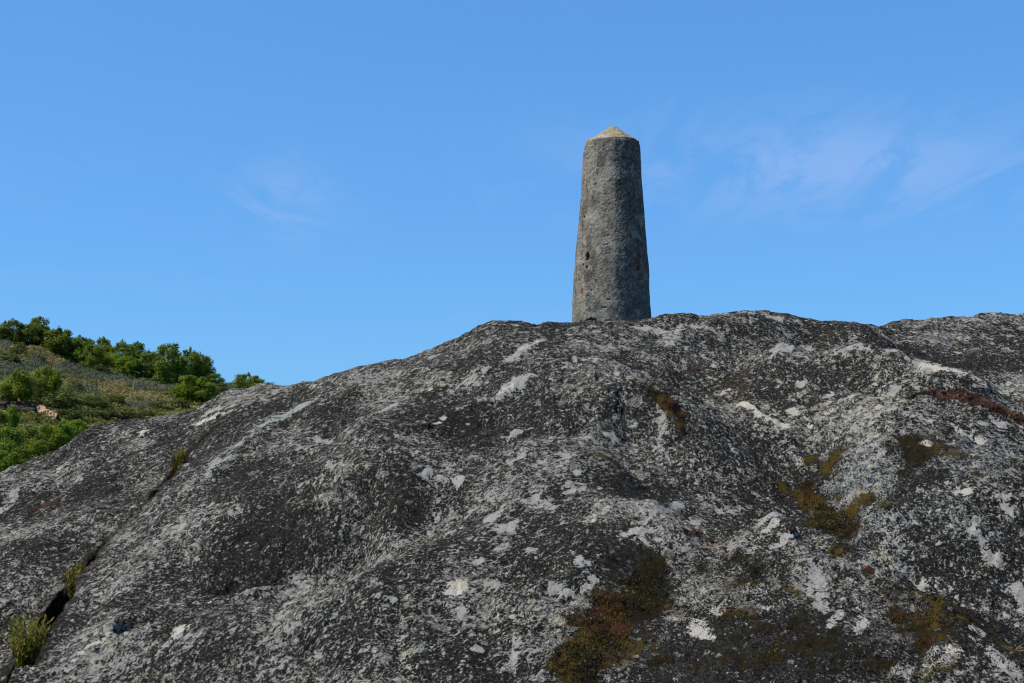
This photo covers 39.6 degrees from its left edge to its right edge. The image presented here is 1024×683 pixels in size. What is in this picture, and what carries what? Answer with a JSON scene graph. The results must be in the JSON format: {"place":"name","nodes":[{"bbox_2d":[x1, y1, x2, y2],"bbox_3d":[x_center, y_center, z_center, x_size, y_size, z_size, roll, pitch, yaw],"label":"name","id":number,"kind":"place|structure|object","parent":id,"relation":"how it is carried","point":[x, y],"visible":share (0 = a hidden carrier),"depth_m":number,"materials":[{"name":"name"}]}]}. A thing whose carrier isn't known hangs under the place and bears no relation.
{"place":"outdoors","nodes":[
{"label":"outdoors","id":0,"kind":"place"},
{"bbox_2d":[0,341,229,470],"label":"hill","id":1,"kind":"structure","parent":0,"point":[47,406],"depth_m":108.16,"materials":[{"name":"green plant"}]},
{"bbox_2d":[0,330,11,338],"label":"oak tree","id":2,"kind":"object","parent":1,"relation":"on","point":[5,335],"visible":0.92,"depth_m":123.18,"materials":[{"name":"green plant"}]},
{"bbox_2d":[0,408,13,440],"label":"tree","id":3,"kind":"object","parent":1,"relation":"on","point":[4,419],"visible":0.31,"depth_m":74.24,"materials":[{"name":"green plant"}]},
{"bbox_2d":[0,385,18,400],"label":"gorse shrub","id":4,"kind":"object","parent":1,"relation":"on","point":[3,396],"visible":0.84,"depth_m":95.37,"materials":[{"name":"green plant"}]},
{"bbox_2d":[0,450,21,471],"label":"bush","id":5,"kind":"object","parent":1,"relation":"on","point":[8,460],"visible":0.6,"depth_m":62.27,"materials":[{"name":"green plant"}]},
{"bbox_2d":[4,405,19,429],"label":"tree","id":6,"kind":"object","parent":1,"relation":"on","point":[13,412],"visible":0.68,"depth_m":82.05,"materials":[{"name":"green plant"}]},
{"bbox_2d":[0,352,23,363],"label":"gorse shrub","id":7,"kind":"object","parent":1,"relation":"on","point":[3,357],"visible":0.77,"depth_m":112.06,"materials":[{"name":"green plant"}]},
{"bbox_2d":[0,318,24,341],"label":"oak tree","id":8,"kind":"object","parent":1,"relation":"on","point":[12,330],"visible":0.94,"depth_m":123.60,"materials":[{"name":"green plant"}]},
{"bbox_2d":[0,426,28,461],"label":"oak tree","id":9,"kind":"object","parent":1,"relation":"on","point":[8,443],"visible":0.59,"depth_m":68.89,"materials":[{"name":"green plant"}]},
{"bbox_2d":[0,368,36,402],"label":"oak tree","id":10,"kind":"object","parent":1,"relation":"on","point":[22,389],"visible":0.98,"depth_m":95.49,"materials":[{"name":"green plant"}]},
{"bbox_2d":[9,341,27,353],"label":"gorse shrub","id":11,"kind":"object","parent":1,"relation":"on","point":[21,345],"visible":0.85,"depth_m":117.80,"materials":[{"name":"green plant"}]},
{"bbox_2d":[0,401,37,413],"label":"earth cut","id":12,"kind":"object","parent":1,"relation":"on","point":[23,406],"visible":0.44,"depth_m":91.12,"materials":[{"name":"stone"}]},
{"bbox_2d":[10,444,35,463],"bbox_3d":[-21.879,5.349,63.417,1.440,1.614,1.436,0,-6,3],"label":"bush","id":13,"kind":"object","parent":1,"relation":"on","point":[24,454],"visible":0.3,"depth_m":63.28,"materials":[{"name":"green plant"}]},
{"bbox_2d":[14,322,47,344],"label":"oak tree","id":14,"kind":"object","parent":1,"relation":"on","point":[32,333],"visible":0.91,"depth_m":124.11,"materials":[{"name":"green plant"}]},
{"bbox_2d":[18,426,49,453],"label":"oak tree","id":15,"kind":"object","parent":1,"relation":"on","point":[28,433],"visible":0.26,"depth_m":70.51,"materials":[{"name":"green plant"}]},
{"bbox_2d":[23,438,48,458],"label":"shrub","id":16,"kind":"object","parent":1,"relation":"on","point":[35,447],"visible":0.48,"depth_m":67.75,"materials":[{"name":"green plant"}]},
{"bbox_2d":[31,378,42,398],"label":"gorse shrub","id":17,"kind":"object","parent":1,"relation":"on","point":[37,391],"visible":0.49,"depth_m":98.12,"materials":[{"name":"green plant"}]},
{"bbox_2d":[30,316,50,330],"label":"oak tree","id":18,"kind":"object","parent":1,"relation":"on","point":[35,320],"visible":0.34,"depth_m":132.09,"materials":[{"name":"green plant"}]},
{"bbox_2d":[35,355,47,362],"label":"gorse shrub","id":19,"kind":"object","parent":1,"relation":"on","point":[44,358],"visible":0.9,"depth_m":117.25,"materials":[{"name":"green plant"}]},
{"bbox_2d":[30,329,54,345],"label":"oak tree","id":20,"kind":"object","parent":1,"relation":"on","point":[41,331],"visible":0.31,"depth_m":124.91,"materials":[{"name":"green plant"}]},
{"bbox_2d":[33,365,62,397],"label":"oak tree","id":21,"kind":"object","parent":1,"relation":"on","point":[51,382],"visible":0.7,"depth_m":100.00,"materials":[{"name":"green plant"}]},
{"bbox_2d":[37,405,59,419],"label":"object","id":22,"kind":"structure","parent":1,"relation":"on","point":[42,409],"depth_m":92.23,"materials":[{"name":"beige stone"}]},
{"bbox_2d":[35,423,66,452],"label":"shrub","id":23,"kind":"object","parent":1,"relation":"on","point":[56,439],"visible":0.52,"depth_m":73.30,"materials":[{"name":"green plant"}]},
{"bbox_2d":[40,325,80,356],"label":"oak tree","id":24,"kind":"object","parent":1,"relation":"on","point":[55,345],"visible":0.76,"depth_m":123.49,"materials":[{"name":"green plant"}]},
{"bbox_2d":[44,422,76,446],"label":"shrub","id":25,"kind":"object","parent":1,"relation":"on","point":[70,434],"visible":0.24,"depth_m":76.47,"materials":[{"name":"green plant"}]},
{"bbox_2d":[37,391,86,406],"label":"gorse shrub","id":26,"kind":"object","parent":1,"relation":"on","point":[69,399],"visible":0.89,"depth_m":98.13,"materials":[{"name":"green plant"}]},
{"bbox_2d":[56,408,84,419],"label":"gorse shrub","id":27,"kind":"object","parent":1,"relation":"on","point":[69,411],"visible":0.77,"depth_m":94.56,"materials":[{"name":"green plant"}]},
{"bbox_2d":[58,419,89,435],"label":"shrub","id":28,"kind":"object","parent":1,"relation":"on","point":[79,426],"visible":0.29,"depth_m":82.42,"materials":[{"name":"green plant"}]},
{"bbox_2d":[68,381,84,390],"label":"gorse shrub","id":29,"kind":"object","parent":1,"relation":"on","point":[78,384],"visible":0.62,"depth_m":108.99,"materials":[{"name":"green plant"}]},
{"bbox_2d":[60,334,94,363],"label":"oak tree","id":30,"kind":"object","parent":1,"relation":"on","point":[82,344],"visible":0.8,"depth_m":123.51,"materials":[{"name":"green plant"}]},
{"bbox_2d":[86,338,96,353],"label":"oak tree","id":31,"kind":"object","parent":1,"relation":"on","point":[91,341],"visible":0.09,"depth_m":131.20,"materials":[{"name":"green plant"}]},
{"bbox_2d":[78,395,110,408],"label":"gorse shrub","id":32,"kind":"object","parent":1,"relation":"on","point":[100,401],"visible":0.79,"depth_m":102.11,"materials":[{"name":"green plant"}]},
{"bbox_2d":[82,364,106,373],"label":"gorse shrub","id":33,"kind":"object","parent":1,"relation":"on","point":[98,368],"visible":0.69,"depth_m":121.42,"materials":[{"name":"green plant"}]},
{"bbox_2d":[76,345,113,371],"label":"oak tree","id":34,"kind":"object","parent":1,"relation":"on","point":[99,357],"visible":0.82,"depth_m":122.86,"materials":[{"name":"green plant"}]},
{"bbox_2d":[2,338,190,410],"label":"dry grass","id":35,"kind":"structure","parent":1,"relation":"on","point":[148,396],"depth_m":115.60,"materials":[{"name":"plant"}]},
{"bbox_2d":[96,336,110,355],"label":"oak tree","id":36,"kind":"object","parent":1,"relation":"on","point":[101,341],"visible":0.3,"depth_m":133.27,"materials":[{"name":"green plant"}]},
{"bbox_2d":[97,343,112,363],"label":"oak tree","id":37,"kind":"object","parent":1,"relation":"on","point":[106,347],"visible":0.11,"depth_m":128.96,"materials":[{"name":"green plant"}]},
{"bbox_2d":[92,407,122,418],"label":"gorse shrub","id":38,"kind":"object","parent":1,"relation":"on","point":[96,410],"visible":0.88,"depth_m":99.39,"materials":[{"name":"green plant"}]},
{"bbox_2d":[107,394,125,405],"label":"gorse shrub","id":39,"kind":"object","parent":1,"relation":"on","point":[121,400],"visible":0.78,"depth_m":105.37,"materials":[{"name":"green plant"}]},
{"bbox_2d":[0,339,233,409],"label":"heather","id":40,"kind":"object","parent":1,"relation":"on","point":[68,366],"visible":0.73,"depth_m":117.02,"materials":[{"name":"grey plant"}]},
{"bbox_2d":[0,345,234,453],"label":"scrub","id":41,"kind":"object","parent":1,"relation":"on","point":[92,420],"visible":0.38,"depth_m":104.19,"materials":[{"name":"green plant"}]},
{"bbox_2d":[107,339,139,372],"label":"oak tree","id":42,"kind":"object","parent":1,"relation":"on","point":[121,347],"visible":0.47,"depth_m":126.57,"materials":[{"name":"green plant"}]},
{"bbox_2d":[114,354,143,376],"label":"oak tree","id":43,"kind":"object","parent":1,"relation":"on","point":[128,364],"visible":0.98,"depth_m":124.49,"materials":[{"name":"green plant"}]},
{"bbox_2d":[111,411,149,419],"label":"gorse shrub","id":44,"kind":"object","parent":1,"relation":"on","point":[131,413],"visible":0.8,"depth_m":100.08,"materials":[{"name":"green plant"}]},
{"bbox_2d":[131,341,146,356],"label":"oak tree","id":45,"kind":"object","parent":1,"relation":"on","point":[138,346],"visible":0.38,"depth_m":133.29,"materials":[{"name":"green plant"}]},
{"bbox_2d":[139,410,155,416],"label":"gorse shrub","id":46,"kind":"object","parent":1,"relation":"on","point":[151,413],"visible":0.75,"depth_m":102.65,"materials":[{"name":"green plant"}]},
{"bbox_2d":[138,349,163,378],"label":"oak tree","id":47,"kind":"object","parent":1,"relation":"on","point":[148,358],"visible":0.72,"depth_m":125.54,"materials":[{"name":"green plant"}]},
{"bbox_2d":[148,401,169,408],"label":"gorse shrub","id":48,"kind":"object","parent":1,"relation":"on","point":[160,403],"visible":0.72,"depth_m":107.95,"materials":[{"name":"green plant"}]},
{"bbox_2d":[151,342,192,385],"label":"oak tree","id":49,"kind":"object","parent":1,"relation":"on","point":[177,370],"visible":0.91,"depth_m":123.83,"materials":[{"name":"green plant"}]},
{"bbox_2d":[163,400,189,406],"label":"gorse shrub","id":50,"kind":"object","parent":1,"relation":"on","point":[181,402],"visible":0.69,"depth_m":110.48,"materials":[{"name":"green plant"}]},
{"bbox_2d":[168,375,211,401],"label":"oak tree","id":51,"kind":"object","parent":1,"relation":"on","point":[182,391],"visible":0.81,"depth_m":114.17,"materials":[{"name":"green plant"}]},
{"bbox_2d":[172,346,209,377],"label":"oak tree","id":52,"kind":"object","parent":1,"relation":"on","point":[191,357],"visible":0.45,"depth_m":127.46,"materials":[{"name":"green plant"}]},
{"bbox_2d":[192,354,216,379],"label":"oak tree","id":53,"kind":"object","parent":1,"relation":"on","point":[205,359],"visible":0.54,"depth_m":128.43,"materials":[{"name":"green plant"}]},
{"bbox_2d":[193,382,221,403],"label":"oak tree","id":54,"kind":"object","parent":1,"relation":"on","point":[203,396],"visible":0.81,"depth_m":113.94,"materials":[{"name":"green plant"}]},
{"bbox_2d":[205,372,225,385],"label":"oak tree","id":55,"kind":"object","parent":1,"relation":"on","point":[212,377],"visible":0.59,"depth_m":126.91,"materials":[{"name":"green plant"}]},
{"bbox_2d":[208,382,228,392],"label":"gorse shrub","id":56,"kind":"object","parent":1,"relation":"on","point":[222,387],"visible":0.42,"depth_m":121.57,"materials":[{"name":"green plant"}]},
{"bbox_2d":[231,372,264,387],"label":"oak tree","id":57,"kind":"object","parent":1,"relation":"on","point":[243,381],"visible":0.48,"depth_m":105.97,"materials":[{"name":"green plant"}]},
{"bbox_2d":[0,0,1023,385],"label":"sky","id":58,"kind":"structure","parent":0,"point":[281,192],"materials":[{"name":"blue"}]},
{"bbox_3d":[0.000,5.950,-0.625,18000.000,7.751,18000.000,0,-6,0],"label":"ground","id":59,"kind":"structure","parent":0,"visible":0},
{"bbox_2d":[0,310,1023,682],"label":"rock outcrop","id":60,"kind":"object","parent":59,"relation":"on","point":[472,506],"visible":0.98,"depth_m":6.71,"materials":[{"name":"stone"}]},
{"bbox_2d":[0,612,53,667],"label":"crack plant","id":61,"kind":"object","parent":60,"relation":"on","point":[25,649],"visible":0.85,"depth_m":6.41,"materials":[{"name":"green plant"}]},
{"bbox_2d":[64,559,88,599],"bbox_3d":[-2.179,1.212,7.120,0.141,0.242,0.130,-2,-6,17],"label":"crack plant","id":62,"kind":"object","parent":60,"relation":"on","point":[70,588],"visible":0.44,"depth_m":7.12,"materials":[{"name":"green plant"}]},
{"bbox_2d":[169,446,185,472],"bbox_3d":[-1.998,0.720,8.497,0.112,0.196,0.112,0,-6,0],"label":"crack plant","id":63,"kind":"object","parent":60,"relation":"on","point":[177,462],"visible":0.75,"depth_m":8.47,"materials":[{"name":"green plant"}]},
{"bbox_2d":[31,341,1023,653],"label":"stonecrop","id":64,"kind":"object","parent":60,"relation":"on","point":[995,407],"visible":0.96,"depth_m":6.95,"materials":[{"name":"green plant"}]},
{"bbox_2d":[572,126,650,321],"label":"stone pillar","id":65,"kind":"structure","parent":60,"relation":"on","point":[611,277],"depth_m":9.25,"materials":[{"name":"grey stone"}]},
{"bbox_2d":[698,545,718,547],"bbox_3d":[0.752,0.843,5.854,0.192,0.015,0.161,0,-6,0],"label":"dry grass tuft","id":66,"kind":"object","parent":60,"relation":"on","point":[703,546],"visible":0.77,"depth_m":5.83,"materials":[{"name":"plant"}]},
{"bbox_2d":[550,375,1010,682],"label":"moss","id":67,"kind":"object","parent":60,"relation":"on","point":[614,601],"visible":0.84,"depth_m":5.31,"materials":[{"name":"brown plant"}]}
]}

